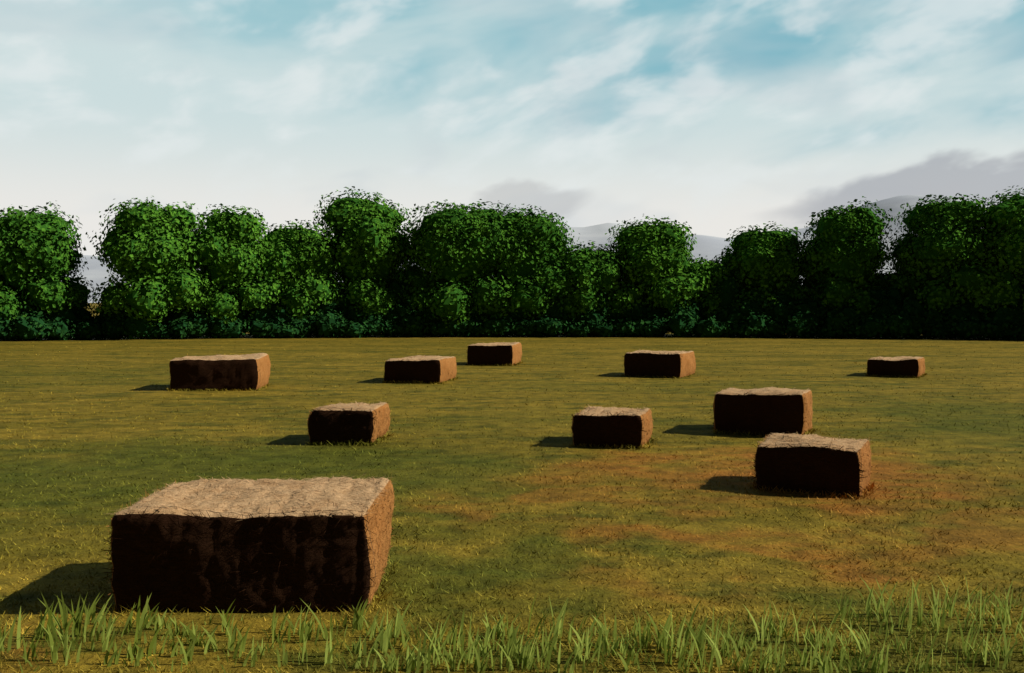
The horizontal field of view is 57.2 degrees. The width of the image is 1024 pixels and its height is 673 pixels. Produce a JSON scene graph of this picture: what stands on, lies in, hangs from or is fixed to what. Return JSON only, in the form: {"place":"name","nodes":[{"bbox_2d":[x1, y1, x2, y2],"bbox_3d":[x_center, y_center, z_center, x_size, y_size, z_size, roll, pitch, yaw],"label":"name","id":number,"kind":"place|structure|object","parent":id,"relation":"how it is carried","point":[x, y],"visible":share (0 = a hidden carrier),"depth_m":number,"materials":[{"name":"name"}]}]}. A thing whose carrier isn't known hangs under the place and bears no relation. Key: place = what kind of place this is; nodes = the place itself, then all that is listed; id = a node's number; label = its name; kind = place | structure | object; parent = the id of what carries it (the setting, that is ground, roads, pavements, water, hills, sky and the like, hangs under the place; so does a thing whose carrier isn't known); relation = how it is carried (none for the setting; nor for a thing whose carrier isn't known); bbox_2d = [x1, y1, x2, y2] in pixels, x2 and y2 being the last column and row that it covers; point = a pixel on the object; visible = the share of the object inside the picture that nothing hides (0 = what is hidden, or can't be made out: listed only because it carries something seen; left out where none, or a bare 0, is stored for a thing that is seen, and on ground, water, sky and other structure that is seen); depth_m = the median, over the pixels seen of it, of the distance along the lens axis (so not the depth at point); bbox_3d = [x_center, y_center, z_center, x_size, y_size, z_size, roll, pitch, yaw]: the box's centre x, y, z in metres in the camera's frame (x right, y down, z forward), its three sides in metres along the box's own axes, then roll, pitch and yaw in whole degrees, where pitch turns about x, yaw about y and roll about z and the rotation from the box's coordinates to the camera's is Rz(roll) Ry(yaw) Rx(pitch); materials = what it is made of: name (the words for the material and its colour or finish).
{"place":"outdoors","nodes":[
{"label":"outdoors","id":0,"kind":"place"},
{"bbox_2d":[0,303,1023,672],"bbox_3d":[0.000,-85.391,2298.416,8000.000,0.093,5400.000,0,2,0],"label":"ground","id":1,"kind":"structure","parent":0,"point":[738,535],"depth_m":17.41,"materials":[{"name":"green plant"}]},
{"bbox_2d":[0,200,98,321],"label":"broadleaf tree","id":2,"kind":"object","parent":1,"relation":"on","point":[40,257],"visible":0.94,"depth_m":77.42,"materials":[{"name":"green plant"}]},
{"bbox_2d":[86,196,216,337],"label":"broadleaf tree","id":3,"kind":"object","parent":1,"relation":"on","point":[146,249],"visible":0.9,"depth_m":79.01,"materials":[{"name":"green plant"}]},
{"bbox_2d":[169,353,270,390],"bbox_3d":[-10.985,1.358,35.457,3.304,1.412,2.810,0,2,-5],"label":"hay bale","id":4,"kind":"object","parent":1,"relation":"on","point":[235,372],"visible":0.91,"depth_m":34.18},
{"bbox_2d":[183,203,289,323],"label":"broadleaf tree","id":5,"kind":"object","parent":1,"relation":"on","point":[230,248],"visible":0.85,"depth_m":81.41,"materials":[{"name":"green plant"}]},
{"bbox_2d":[102,473,395,612],"bbox_3d":[-2.880,2.377,10.841,2.924,1.322,2.090,0,2,0],"label":"hay bale","id":6,"kind":"object","parent":1,"relation":"on","point":[269,545],"visible":0.98,"depth_m":9.93},
{"bbox_2d":[246,219,346,319],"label":"broadleaf tree","id":7,"kind":"object","parent":1,"relation":"on","point":[303,254],"visible":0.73,"depth_m":83.35,"materials":[{"name":"green plant"}]},
{"bbox_2d":[307,402,390,444],"bbox_3d":[-3.860,2.047,22.289,1.718,0.999,1.840,0,2,5],"label":"hay bale","id":8,"kind":"object","parent":1,"relation":"on","point":[356,422],"visible":0.98,"depth_m":21.50},
{"bbox_2d":[312,186,415,318],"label":"broadleaf tree","id":9,"kind":"object","parent":1,"relation":"on","point":[369,250],"visible":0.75,"depth_m":84.95,"materials":[{"name":"green plant"}]},
{"bbox_2d":[383,355,456,383],"bbox_3d":[-3.721,1.361,38.584,2.514,1.189,2.753,0,2,11],"label":"hay bale","id":10,"kind":"object","parent":1,"relation":"on","point":[424,369],"visible":0.95,"depth_m":37.39},
{"bbox_2d":[388,199,519,327],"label":"broadleaf tree","id":11,"kind":"object","parent":1,"relation":"on","point":[450,250],"visible":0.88,"depth_m":84.48,"materials":[{"name":"green plant"}]},
{"bbox_2d":[466,342,522,365],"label":"hay bale","id":12,"kind":"object","parent":1,"relation":"on","point":[499,353],"visible":0.92,"depth_m":47.44},
{"bbox_2d":[0,261,1023,340],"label":"hedge","id":13,"kind":"object","parent":1,"relation":"on","point":[897,315],"visible":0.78,"depth_m":82.04,"materials":[{"name":"green plant"}]},
{"bbox_2d":[0,574,1023,672],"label":"tall grass","id":14,"kind":"structure","parent":1,"relation":"on","point":[524,658],"depth_m":8.81,"materials":[{"name":"green plant"}]},
{"bbox_2d":[466,203,579,321],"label":"broadleaf tree","id":15,"kind":"object","parent":1,"relation":"on","point":[534,277],"visible":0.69,"depth_m":84.95,"materials":[{"name":"green plant"}]},
{"bbox_2d":[551,240,633,335],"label":"broadleaf tree","id":16,"kind":"object","parent":1,"relation":"on","point":[595,271],"visible":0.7,"depth_m":84.66,"materials":[{"name":"green plant"}]},
{"bbox_2d":[570,406,654,448],"bbox_3d":[2.365,2.112,21.782,1.793,0.955,1.701,1,2,17],"label":"hay bale","id":17,"kind":"object","parent":1,"relation":"on","point":[601,426],"visible":0.94,"depth_m":21.10},
{"bbox_2d":[605,214,708,314],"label":"broadleaf tree","id":18,"kind":"object","parent":1,"relation":"on","point":[659,263],"visible":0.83,"depth_m":85.19,"materials":[{"name":"green plant"}]},
{"bbox_2d":[623,349,695,377],"bbox_3d":[6.500,1.205,41.173,2.699,1.289,2.573,1,2,26],"label":"hay bale","id":19,"kind":"object","parent":1,"relation":"on","point":[649,363],"visible":0.94,"depth_m":40.20},
{"bbox_2d":[685,254,744,317],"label":"broadleaf tree","id":20,"kind":"object","parent":1,"relation":"on","point":[707,270],"visible":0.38,"depth_m":85.51,"materials":[{"name":"green plant"}]},
{"bbox_2d":[710,387,812,435],"bbox_3d":[6.343,1.866,23.616,2.331,1.276,1.955,1,2,25],"label":"hay bale","id":21,"kind":"object","parent":1,"relation":"on","point":[767,411],"visible":0.92,"depth_m":22.86},
{"bbox_2d":[712,221,816,307],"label":"broadleaf tree","id":22,"kind":"object","parent":1,"relation":"on","point":[763,260],"visible":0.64,"depth_m":85.40,"materials":[{"name":"green plant"}]},
{"bbox_2d":[752,433,874,498],"bbox_3d":[5.334,2.257,16.582,1.947,1.068,1.527,1,2,27],"label":"hay bale","id":23,"kind":"object","parent":1,"relation":"on","point":[815,463],"visible":0.98,"depth_m":16.04},
{"bbox_2d":[796,196,897,316],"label":"broadleaf tree","id":24,"kind":"object","parent":1,"relation":"on","point":[847,251],"visible":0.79,"depth_m":83.28,"materials":[{"name":"green plant"}]},
{"bbox_2d":[866,356,925,377],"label":"hay bale","id":25,"kind":"object","parent":1,"relation":"on","point":[909,366],"visible":0.92,"depth_m":40.18},
{"bbox_2d":[882,193,1005,312],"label":"broadleaf tree","id":26,"kind":"object","parent":1,"relation":"on","point":[937,240],"visible":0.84,"depth_m":81.04,"materials":[{"name":"green plant"}]},
{"bbox_2d":[964,186,1023,313],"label":"broadleaf tree","id":27,"kind":"object","parent":1,"relation":"on","point":[1006,236],"visible":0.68,"depth_m":79.57,"materials":[{"name":"green plant"}]},
{"bbox_2d":[0,0,1023,255],"label":"sky","id":28,"kind":"structure","parent":0,"point":[716,117],"materials":[{"name":"blue"}]},
{"bbox_2d":[66,195,986,302],"bbox_3d":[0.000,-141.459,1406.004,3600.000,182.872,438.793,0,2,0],"label":"distant hills","id":29,"kind":"structure","parent":0,"point":[707,248],"depth_m":1426.89,"materials":[{"name":"grey"}]}
]}

